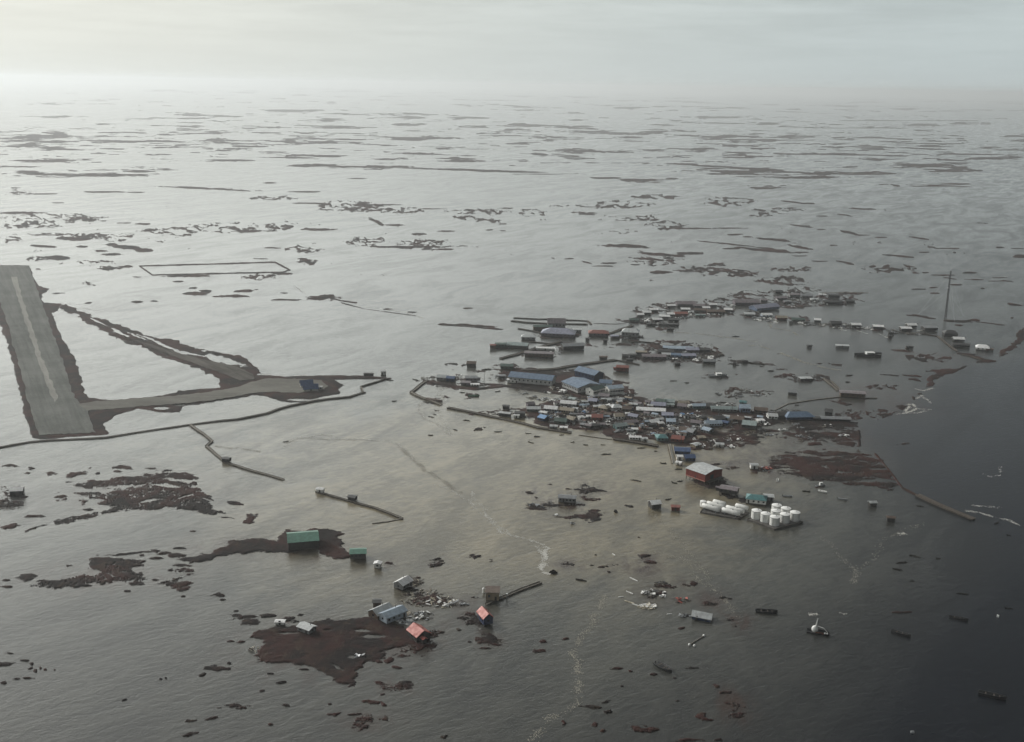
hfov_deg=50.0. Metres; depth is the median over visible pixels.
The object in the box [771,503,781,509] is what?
storage tank
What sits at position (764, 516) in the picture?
storage tank
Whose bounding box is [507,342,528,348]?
house
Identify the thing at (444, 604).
debris pile
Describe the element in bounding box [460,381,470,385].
shed
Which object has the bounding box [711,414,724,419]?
house
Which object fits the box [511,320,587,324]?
boardwalk
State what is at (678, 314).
house
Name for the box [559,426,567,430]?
shed
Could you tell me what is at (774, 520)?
storage tank
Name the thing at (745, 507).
cylindrical tank
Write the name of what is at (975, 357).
boardwalk
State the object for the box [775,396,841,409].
boardwalk
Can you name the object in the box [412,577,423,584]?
debris pile
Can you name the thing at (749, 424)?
house
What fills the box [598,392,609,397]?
house
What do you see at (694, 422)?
house
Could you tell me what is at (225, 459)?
shed
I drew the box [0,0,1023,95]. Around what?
sky
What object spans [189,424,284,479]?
boardwalk
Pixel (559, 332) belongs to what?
house
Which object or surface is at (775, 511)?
storage tank
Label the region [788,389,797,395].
house
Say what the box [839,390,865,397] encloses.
house
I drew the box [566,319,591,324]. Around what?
boardwalk
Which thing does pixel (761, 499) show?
house
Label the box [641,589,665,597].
debris pile
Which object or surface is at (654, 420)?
house
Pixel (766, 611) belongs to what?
barge
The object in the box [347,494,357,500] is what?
shed
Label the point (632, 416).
house
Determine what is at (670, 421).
house
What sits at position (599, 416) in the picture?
house
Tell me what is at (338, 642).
tundra ground
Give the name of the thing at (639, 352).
house
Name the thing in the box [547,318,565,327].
house
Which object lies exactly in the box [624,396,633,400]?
shed
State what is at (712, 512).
tank platform
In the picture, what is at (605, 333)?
house
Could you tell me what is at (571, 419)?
house
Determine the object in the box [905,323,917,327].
house
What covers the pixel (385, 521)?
boardwalk
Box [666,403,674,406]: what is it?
shed
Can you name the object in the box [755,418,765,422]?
shed
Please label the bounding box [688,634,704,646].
floating pipe
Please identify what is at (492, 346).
house
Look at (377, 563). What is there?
box shed
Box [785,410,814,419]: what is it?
house
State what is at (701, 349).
house
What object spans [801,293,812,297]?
house
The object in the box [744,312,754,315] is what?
house
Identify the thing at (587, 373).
school wing
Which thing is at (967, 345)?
house
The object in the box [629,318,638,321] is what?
house
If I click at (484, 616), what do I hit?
house
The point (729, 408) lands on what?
house
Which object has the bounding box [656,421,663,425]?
shed
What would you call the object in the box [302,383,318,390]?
airport shed
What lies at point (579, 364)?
boardwalk
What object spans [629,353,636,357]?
shed
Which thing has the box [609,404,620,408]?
house
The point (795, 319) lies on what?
house
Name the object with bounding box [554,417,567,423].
house
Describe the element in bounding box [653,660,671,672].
barge
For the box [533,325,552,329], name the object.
house
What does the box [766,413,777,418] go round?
house
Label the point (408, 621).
debris pile
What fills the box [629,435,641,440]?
house
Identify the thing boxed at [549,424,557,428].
shed
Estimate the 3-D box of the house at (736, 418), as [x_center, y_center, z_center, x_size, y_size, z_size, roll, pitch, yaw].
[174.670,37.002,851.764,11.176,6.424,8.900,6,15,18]
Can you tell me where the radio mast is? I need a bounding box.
[919,271,961,317]
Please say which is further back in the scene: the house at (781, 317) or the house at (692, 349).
the house at (781, 317)
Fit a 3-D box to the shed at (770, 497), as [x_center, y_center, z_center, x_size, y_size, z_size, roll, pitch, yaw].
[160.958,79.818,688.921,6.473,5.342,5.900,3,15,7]
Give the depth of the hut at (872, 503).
681.88 m
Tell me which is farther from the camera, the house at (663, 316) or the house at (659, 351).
the house at (663, 316)
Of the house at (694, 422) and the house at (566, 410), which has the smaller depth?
the house at (694, 422)
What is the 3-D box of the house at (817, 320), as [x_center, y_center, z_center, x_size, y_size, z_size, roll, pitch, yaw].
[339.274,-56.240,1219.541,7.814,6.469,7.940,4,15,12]
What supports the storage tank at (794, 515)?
on the tank pad
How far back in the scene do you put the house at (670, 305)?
1285.20 m
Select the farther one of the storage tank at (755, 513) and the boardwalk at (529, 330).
the boardwalk at (529, 330)
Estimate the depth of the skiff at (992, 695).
469.50 m
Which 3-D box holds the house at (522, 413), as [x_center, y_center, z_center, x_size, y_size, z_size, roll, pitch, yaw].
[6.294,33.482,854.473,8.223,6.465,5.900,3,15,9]
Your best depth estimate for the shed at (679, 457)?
759.07 m
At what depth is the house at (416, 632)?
507.80 m
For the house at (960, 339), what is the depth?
1135.72 m
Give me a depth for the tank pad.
650.00 m
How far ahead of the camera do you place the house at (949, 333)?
1158.71 m
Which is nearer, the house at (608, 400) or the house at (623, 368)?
the house at (608, 400)
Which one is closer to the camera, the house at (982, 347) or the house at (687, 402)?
the house at (687, 402)
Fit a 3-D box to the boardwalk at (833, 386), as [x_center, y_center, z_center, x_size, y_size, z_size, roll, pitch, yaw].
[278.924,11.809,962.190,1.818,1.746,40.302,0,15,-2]
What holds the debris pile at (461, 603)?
on the tundra ground
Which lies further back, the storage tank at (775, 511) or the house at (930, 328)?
the house at (930, 328)
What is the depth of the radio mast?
1248.04 m
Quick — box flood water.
[0,79,1023,741]
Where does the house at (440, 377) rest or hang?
on the tundra ground
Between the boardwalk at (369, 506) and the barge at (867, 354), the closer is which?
the boardwalk at (369, 506)
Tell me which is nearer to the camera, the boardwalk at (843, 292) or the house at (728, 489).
the house at (728, 489)
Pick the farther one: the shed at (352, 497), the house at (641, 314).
the house at (641, 314)
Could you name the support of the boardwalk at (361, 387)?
on the flood water
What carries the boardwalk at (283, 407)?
on the flood water
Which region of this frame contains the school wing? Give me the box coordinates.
[574,366,603,380]
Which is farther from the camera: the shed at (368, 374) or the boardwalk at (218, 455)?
the shed at (368, 374)
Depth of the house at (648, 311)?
1245.08 m
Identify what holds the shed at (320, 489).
on the tundra ground
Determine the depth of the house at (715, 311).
1254.82 m
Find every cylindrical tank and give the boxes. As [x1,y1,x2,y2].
[702,503,720,512]
[706,501,724,508]
[713,499,725,505]
[721,507,740,516]
[725,505,744,513]
[735,503,748,510]
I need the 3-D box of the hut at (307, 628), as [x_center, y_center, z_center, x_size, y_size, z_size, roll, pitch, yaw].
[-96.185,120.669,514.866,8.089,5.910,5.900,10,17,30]
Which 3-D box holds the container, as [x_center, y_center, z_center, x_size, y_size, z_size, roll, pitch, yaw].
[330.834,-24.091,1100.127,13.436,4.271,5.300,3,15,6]
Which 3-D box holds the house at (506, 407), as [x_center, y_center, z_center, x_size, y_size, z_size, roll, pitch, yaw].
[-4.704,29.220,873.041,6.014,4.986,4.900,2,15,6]
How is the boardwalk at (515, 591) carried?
on the flood water
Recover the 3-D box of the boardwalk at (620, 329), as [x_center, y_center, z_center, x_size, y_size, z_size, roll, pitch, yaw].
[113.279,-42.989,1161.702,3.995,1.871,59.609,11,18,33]
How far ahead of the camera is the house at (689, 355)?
1047.27 m
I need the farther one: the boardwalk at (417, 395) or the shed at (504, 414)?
the boardwalk at (417, 395)
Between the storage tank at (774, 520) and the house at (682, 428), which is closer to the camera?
the storage tank at (774, 520)
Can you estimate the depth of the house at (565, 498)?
678.74 m
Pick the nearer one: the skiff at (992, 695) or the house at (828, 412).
the skiff at (992, 695)
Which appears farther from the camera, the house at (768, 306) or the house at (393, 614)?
the house at (768, 306)
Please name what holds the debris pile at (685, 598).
on the tundra ground
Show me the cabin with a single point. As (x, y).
(16, 491)
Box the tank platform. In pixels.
[700,508,747,519]
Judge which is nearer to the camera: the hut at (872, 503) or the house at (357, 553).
the house at (357, 553)
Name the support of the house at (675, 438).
on the tundra ground
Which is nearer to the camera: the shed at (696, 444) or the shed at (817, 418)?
the shed at (696, 444)
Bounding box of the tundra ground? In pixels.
[0,84,1023,741]
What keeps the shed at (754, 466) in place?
on the tundra ground
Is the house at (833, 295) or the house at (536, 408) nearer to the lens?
the house at (536, 408)
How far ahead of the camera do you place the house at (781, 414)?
860.31 m
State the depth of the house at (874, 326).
1186.53 m
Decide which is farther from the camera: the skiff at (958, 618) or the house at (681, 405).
the house at (681, 405)
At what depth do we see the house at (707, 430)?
820.49 m
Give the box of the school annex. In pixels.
[599,379,612,385]
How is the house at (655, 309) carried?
on the tundra ground
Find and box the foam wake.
[214,320,923,740]
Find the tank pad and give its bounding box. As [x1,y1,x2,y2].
[746,511,802,530]
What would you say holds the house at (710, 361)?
on the tundra ground
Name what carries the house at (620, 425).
on the tundra ground
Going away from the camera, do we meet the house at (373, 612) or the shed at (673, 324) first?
the house at (373, 612)
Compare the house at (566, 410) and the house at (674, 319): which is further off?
the house at (674, 319)
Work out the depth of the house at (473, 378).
951.53 m
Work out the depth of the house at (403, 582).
559.83 m
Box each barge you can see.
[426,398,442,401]
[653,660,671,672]
[708,372,726,376]
[755,608,777,613]
[854,351,881,356]
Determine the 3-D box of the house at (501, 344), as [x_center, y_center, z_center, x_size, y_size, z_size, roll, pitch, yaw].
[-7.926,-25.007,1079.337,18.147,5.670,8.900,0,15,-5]
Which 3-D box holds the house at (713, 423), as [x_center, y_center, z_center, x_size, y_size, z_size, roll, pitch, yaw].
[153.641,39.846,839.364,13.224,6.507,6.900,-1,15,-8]
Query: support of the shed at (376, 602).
in the flood water
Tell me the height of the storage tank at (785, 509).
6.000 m
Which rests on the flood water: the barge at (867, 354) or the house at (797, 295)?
the barge at (867, 354)
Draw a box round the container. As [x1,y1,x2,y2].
[835,344,848,348]
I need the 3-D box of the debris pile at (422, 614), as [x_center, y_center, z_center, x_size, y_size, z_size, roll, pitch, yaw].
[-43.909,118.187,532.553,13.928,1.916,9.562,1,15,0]
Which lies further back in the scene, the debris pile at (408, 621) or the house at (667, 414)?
the house at (667, 414)
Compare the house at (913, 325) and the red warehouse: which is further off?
the house at (913, 325)
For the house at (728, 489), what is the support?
on the tundra ground
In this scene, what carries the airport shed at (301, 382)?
on the gravel road
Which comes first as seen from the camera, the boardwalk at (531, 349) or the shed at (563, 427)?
the shed at (563, 427)
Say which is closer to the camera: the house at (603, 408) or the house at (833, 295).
the house at (603, 408)
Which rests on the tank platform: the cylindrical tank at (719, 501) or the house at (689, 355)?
the cylindrical tank at (719, 501)
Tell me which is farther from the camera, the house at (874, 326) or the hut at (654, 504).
the house at (874, 326)
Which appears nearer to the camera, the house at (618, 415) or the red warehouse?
the red warehouse
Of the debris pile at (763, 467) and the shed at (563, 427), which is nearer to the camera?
the debris pile at (763, 467)
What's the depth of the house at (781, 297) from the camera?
1343.88 m
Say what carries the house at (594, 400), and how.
on the tundra ground
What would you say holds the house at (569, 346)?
on the tundra ground
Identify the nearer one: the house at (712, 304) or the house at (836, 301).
the house at (712, 304)
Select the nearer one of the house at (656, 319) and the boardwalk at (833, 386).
the boardwalk at (833, 386)
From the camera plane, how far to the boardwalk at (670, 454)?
770.73 m
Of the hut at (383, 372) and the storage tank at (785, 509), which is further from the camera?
the hut at (383, 372)
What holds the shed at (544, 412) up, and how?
on the tundra ground
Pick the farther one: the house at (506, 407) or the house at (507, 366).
the house at (507, 366)
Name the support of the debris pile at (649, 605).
on the flood water
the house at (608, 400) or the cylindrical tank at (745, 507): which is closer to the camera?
the cylindrical tank at (745, 507)
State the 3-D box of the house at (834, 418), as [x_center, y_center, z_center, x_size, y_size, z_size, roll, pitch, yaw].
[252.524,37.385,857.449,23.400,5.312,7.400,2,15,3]
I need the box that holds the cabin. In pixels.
[9,485,24,495]
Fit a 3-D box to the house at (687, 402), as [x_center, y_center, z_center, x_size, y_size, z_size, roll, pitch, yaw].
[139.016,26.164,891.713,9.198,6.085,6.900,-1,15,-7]
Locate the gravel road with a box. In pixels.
[78,378,327,410]
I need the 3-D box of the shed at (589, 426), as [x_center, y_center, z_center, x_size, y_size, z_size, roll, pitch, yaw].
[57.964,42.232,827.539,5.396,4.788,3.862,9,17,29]
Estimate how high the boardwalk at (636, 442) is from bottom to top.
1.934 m
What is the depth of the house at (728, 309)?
1267.07 m
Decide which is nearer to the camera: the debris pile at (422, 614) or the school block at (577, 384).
the debris pile at (422, 614)
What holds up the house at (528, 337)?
on the tundra ground
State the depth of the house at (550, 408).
867.96 m
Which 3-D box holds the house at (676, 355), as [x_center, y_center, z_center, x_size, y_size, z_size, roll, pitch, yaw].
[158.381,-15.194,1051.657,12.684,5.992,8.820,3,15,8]
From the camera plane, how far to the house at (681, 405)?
881.19 m
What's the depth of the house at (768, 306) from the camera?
1278.85 m
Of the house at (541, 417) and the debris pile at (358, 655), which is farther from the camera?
the house at (541, 417)
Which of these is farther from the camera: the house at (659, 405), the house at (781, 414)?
the house at (659, 405)
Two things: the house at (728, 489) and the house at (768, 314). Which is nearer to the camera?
the house at (728, 489)
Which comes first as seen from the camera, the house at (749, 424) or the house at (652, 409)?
the house at (749, 424)
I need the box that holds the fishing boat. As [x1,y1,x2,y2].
[806,619,829,634]
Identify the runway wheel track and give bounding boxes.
[11,277,57,401]
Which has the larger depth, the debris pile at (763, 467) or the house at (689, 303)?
the house at (689, 303)
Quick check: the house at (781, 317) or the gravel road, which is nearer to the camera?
the gravel road
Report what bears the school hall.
on the tundra ground
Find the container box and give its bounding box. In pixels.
[671,504,680,510]
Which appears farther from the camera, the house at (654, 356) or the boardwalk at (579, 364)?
the house at (654, 356)
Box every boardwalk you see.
[0,392,365,447]
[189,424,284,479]
[315,491,402,519]
[360,378,388,391]
[372,518,399,523]
[410,380,441,405]
[446,407,571,433]
[485,581,541,604]
[499,341,562,358]
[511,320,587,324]
[513,317,546,319]
[518,328,540,332]
[521,359,616,370]
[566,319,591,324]
[608,325,633,334]
[613,438,657,446]
[616,359,639,364]
[630,341,659,343]
[667,444,672,463]
[709,349,724,355]
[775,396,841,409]
[821,292,867,292]
[823,378,837,390]
[915,332,957,350]
[961,354,992,360]
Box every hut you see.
[296,621,315,634]
[380,369,386,375]
[648,498,661,509]
[868,500,877,506]
[886,515,895,521]
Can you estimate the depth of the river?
804.74 m
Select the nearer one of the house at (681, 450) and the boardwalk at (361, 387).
the house at (681, 450)
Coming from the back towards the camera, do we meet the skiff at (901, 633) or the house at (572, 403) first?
the house at (572, 403)
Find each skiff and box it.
[891,629,910,636]
[949,615,968,620]
[978,689,1006,699]
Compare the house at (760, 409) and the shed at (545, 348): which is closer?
the house at (760, 409)
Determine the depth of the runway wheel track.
1065.57 m
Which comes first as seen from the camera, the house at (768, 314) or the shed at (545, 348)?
the shed at (545, 348)
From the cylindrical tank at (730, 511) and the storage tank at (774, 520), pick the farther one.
the cylindrical tank at (730, 511)
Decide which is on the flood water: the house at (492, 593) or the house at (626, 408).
the house at (492, 593)
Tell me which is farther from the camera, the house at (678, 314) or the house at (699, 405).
the house at (678, 314)
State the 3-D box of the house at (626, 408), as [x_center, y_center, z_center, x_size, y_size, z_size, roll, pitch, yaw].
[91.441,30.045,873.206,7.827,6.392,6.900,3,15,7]
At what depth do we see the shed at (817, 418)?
856.59 m
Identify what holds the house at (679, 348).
on the tundra ground
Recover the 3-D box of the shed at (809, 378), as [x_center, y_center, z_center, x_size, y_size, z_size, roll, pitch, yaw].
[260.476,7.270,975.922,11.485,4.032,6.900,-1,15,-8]
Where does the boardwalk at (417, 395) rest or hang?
on the tundra ground
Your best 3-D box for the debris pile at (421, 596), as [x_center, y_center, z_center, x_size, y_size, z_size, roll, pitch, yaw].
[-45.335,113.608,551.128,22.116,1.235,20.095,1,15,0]
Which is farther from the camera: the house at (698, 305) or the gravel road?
the house at (698, 305)
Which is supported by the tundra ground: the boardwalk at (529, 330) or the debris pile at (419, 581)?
the boardwalk at (529, 330)
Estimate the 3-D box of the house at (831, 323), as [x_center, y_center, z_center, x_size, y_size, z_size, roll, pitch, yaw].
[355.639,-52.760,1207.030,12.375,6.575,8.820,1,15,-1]
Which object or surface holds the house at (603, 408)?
on the tundra ground
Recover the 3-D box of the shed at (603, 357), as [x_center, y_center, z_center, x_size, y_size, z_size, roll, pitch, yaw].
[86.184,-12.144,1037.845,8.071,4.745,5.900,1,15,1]
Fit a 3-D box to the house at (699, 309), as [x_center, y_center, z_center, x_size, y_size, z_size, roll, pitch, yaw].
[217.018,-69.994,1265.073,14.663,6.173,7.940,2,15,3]
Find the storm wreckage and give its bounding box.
[533,297,928,435]
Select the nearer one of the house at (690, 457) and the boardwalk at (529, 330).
the house at (690, 457)
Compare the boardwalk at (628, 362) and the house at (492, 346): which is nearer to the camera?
the boardwalk at (628, 362)
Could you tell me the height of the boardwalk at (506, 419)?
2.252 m
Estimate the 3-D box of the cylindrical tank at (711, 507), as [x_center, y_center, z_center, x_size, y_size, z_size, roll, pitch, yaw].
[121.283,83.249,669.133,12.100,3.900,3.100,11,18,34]
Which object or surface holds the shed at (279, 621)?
in the flood water
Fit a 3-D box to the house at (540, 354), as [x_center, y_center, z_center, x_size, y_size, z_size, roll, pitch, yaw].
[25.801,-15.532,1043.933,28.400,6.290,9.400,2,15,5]
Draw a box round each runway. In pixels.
[0,265,94,434]
[123,336,254,380]
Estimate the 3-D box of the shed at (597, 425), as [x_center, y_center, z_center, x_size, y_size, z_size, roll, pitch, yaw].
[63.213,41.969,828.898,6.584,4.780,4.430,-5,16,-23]
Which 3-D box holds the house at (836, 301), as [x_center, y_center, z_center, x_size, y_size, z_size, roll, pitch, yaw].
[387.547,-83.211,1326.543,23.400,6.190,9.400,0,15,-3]
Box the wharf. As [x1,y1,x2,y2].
[915,493,975,519]
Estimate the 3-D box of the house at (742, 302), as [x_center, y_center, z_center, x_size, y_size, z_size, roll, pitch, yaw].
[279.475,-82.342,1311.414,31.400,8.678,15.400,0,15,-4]
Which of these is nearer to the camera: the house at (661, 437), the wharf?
the wharf
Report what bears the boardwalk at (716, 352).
in the flood water
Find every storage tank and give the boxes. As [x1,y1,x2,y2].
[751,508,761,519]
[760,511,770,522]
[769,515,779,525]
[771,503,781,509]
[771,509,780,515]
[780,512,789,523]
[781,506,790,512]
[790,510,799,521]
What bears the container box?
in the flood water
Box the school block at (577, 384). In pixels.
[561,377,599,392]
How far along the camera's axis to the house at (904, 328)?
1180.18 m
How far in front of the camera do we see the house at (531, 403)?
879.27 m
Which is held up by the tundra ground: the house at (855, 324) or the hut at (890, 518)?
the house at (855, 324)
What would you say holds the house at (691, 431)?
on the tundra ground
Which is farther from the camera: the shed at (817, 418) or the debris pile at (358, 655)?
the shed at (817, 418)
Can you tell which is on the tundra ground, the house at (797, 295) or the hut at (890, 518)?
the house at (797, 295)
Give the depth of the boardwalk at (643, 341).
1108.22 m
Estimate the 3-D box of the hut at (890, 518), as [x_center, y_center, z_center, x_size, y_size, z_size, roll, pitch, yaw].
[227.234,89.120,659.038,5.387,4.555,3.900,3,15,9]
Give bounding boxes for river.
[861,358,1023,542]
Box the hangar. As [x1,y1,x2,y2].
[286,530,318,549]
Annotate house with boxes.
[349,548,366,559]
[368,602,392,619]
[378,605,407,623]
[393,575,413,589]
[406,622,431,643]
[436,374,447,380]
[446,376,455,381]
[465,375,480,381]
[466,361,475,366]
[476,606,492,624]
[485,586,499,601]
[490,344,495,348]
[494,342,509,347]
[500,363,513,369]
[502,404,509,409]
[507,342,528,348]
[507,378,518,382]
[514,410,525,416]
[521,333,535,339]
[524,351,553,357]
[526,401,534,405]
[526,405,540,411]
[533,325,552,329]
[538,414,548,420]
[541,327,575,337]
[543,404,558,411]
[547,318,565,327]
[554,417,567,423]
[558,406,575,412]
[558,493,576,502]
[560,399,577,406]
[561,342,584,349]
[567,415,577,422]
[588,330,608,336]
[588,397,597,403]
[591,413,602,419]
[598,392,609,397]
[598,405,610,410]
[606,396,622,402]
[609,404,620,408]
[612,422,628,428]
[613,364,628,371]
[613,413,624,419]
[621,328,639,338]
[622,406,631,411]
[624,419,638,424]
[627,413,638,418]
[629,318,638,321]
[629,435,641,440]
[635,350,646,354]
[636,312,643,316]
[636,406,665,413]
[642,309,651,313]
[642,354,666,358]
[649,307,658,311]
[649,418,659,422]
[651,318,662,321]
[653,401,665,407]
[654,432,667,441]
[655,398,666,401]
[657,349,673,353]
[659,314,669,317]
[661,412,673,417]
[666,303,675,307]
[666,398,674,402]
[666,418,675,424]
[668,318,679,321]
[668,346,693,350]
[671,353,681,357]
[671,434,685,442]
[674,312,687,316]
[674,446,690,454]
[675,300,695,306]
[677,400,689,403]
[677,402,687,408]
[679,426,689,430]
[681,353,696,357]
[683,452,695,461]
[685,346,698,352]
[685,428,696,434]
[690,419,701,425]
[691,610,712,621]
[692,402,706,408]
[693,304,704,307]
[694,308,706,311]
[699,347,709,351]
[701,426,713,433]
[702,358,715,363]
[703,420,722,426]
[706,309,724,313]
[706,403,714,408]
[708,303,716,306]
[710,405,737,411]
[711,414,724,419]
[715,484,739,495]
[724,308,732,311]
[729,415,744,422]
[732,299,760,305]
[739,404,750,412]
[742,420,757,428]
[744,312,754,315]
[746,493,767,505]
[749,303,780,310]
[754,407,767,412]
[760,312,772,316]
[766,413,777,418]
[774,296,787,299]
[775,315,787,319]
[777,411,786,418]
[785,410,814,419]
[788,293,800,297]
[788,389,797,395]
[791,317,804,321]
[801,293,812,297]
[814,318,820,322]
[820,416,851,421]
[822,299,842,303]
[824,408,833,415]
[828,294,839,297]
[829,321,841,325]
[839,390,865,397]
[845,299,854,302]
[850,323,861,326]
[872,324,883,328]
[899,326,911,330]
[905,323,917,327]
[921,325,937,330]
[942,330,957,336]
[952,337,964,341]
[952,342,970,347]
[975,344,989,350]
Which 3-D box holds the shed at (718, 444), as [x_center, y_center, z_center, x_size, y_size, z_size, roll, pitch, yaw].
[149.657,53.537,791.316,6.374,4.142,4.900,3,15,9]
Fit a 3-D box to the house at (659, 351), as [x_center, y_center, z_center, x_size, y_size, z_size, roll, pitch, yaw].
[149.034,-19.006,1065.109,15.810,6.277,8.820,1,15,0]
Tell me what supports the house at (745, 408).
on the tundra ground
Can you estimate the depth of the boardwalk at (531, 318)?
1210.91 m
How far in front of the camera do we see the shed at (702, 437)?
803.64 m
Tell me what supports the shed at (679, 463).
in the flood water
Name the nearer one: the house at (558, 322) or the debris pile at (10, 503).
the debris pile at (10, 503)
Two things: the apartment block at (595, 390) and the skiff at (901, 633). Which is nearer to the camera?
the skiff at (901, 633)
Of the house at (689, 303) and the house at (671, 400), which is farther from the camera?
the house at (689, 303)
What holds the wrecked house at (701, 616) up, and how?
in the flood water
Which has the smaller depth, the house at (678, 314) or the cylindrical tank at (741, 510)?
the cylindrical tank at (741, 510)
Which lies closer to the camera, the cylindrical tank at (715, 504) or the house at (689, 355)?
the cylindrical tank at (715, 504)
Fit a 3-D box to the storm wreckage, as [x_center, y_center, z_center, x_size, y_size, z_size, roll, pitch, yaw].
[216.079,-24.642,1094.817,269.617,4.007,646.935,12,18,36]
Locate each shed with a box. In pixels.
[221,456,231,461]
[274,619,285,625]
[299,379,313,386]
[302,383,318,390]
[315,487,324,492]
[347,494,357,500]
[363,373,373,375]
[372,598,381,607]
[373,560,382,567]
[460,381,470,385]
[498,374,505,378]
[499,411,511,416]
[536,346,554,350]
[539,410,547,414]
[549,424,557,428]
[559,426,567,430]
[585,424,592,428]
[592,423,600,428]
[599,356,607,359]
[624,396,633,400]
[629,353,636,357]
[648,423,656,426]
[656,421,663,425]
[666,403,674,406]
[669,323,678,325]
[675,460,682,465]
[676,454,682,460]
[690,442,701,447]
[697,435,705,439]
[715,442,723,446]
[750,463,758,469]
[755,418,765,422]
[764,494,774,500]
[798,376,812,380]
[813,416,821,420]
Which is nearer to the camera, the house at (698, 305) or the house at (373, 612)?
the house at (373, 612)
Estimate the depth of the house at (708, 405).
882.00 m
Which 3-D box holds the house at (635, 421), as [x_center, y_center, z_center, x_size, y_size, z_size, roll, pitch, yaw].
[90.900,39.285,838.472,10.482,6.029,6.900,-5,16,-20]
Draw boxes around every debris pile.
[0,501,22,509]
[354,653,364,657]
[397,619,415,624]
[400,588,442,606]
[407,610,433,619]
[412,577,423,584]
[426,596,455,607]
[446,600,468,605]
[639,602,656,608]
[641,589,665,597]
[672,597,688,602]
[679,612,690,616]
[758,466,773,471]
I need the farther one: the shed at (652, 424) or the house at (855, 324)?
the house at (855, 324)
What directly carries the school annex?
on the tundra ground
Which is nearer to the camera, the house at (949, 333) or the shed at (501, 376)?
the shed at (501, 376)
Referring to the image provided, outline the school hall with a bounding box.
[508,371,556,385]
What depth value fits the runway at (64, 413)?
994.00 m
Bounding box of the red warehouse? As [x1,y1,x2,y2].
[686,462,724,483]
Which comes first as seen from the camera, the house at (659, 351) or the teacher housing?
the teacher housing
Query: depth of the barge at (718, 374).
981.40 m
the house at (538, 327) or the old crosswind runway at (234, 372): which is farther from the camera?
the house at (538, 327)
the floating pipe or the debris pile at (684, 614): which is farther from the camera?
the debris pile at (684, 614)
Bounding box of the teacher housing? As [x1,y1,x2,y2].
[605,384,623,394]
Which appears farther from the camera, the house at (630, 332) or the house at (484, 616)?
the house at (630, 332)
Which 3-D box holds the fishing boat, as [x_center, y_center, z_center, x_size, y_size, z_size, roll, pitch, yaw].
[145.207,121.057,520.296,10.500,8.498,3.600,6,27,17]
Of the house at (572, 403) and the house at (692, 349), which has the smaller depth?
the house at (572, 403)
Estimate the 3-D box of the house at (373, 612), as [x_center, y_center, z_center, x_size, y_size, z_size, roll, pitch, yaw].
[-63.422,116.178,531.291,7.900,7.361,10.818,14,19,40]
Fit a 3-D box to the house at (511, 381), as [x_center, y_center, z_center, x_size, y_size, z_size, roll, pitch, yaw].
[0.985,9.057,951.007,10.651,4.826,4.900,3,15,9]
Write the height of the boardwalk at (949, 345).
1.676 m
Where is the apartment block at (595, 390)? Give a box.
[586,384,605,395]
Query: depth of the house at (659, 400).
893.61 m
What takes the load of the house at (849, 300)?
on the tundra ground
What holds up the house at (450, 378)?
on the tundra ground
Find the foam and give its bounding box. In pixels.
[60,286,1019,615]
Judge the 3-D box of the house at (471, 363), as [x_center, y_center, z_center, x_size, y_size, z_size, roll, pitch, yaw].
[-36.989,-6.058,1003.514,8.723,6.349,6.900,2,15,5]
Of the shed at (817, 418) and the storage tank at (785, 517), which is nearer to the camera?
the storage tank at (785, 517)

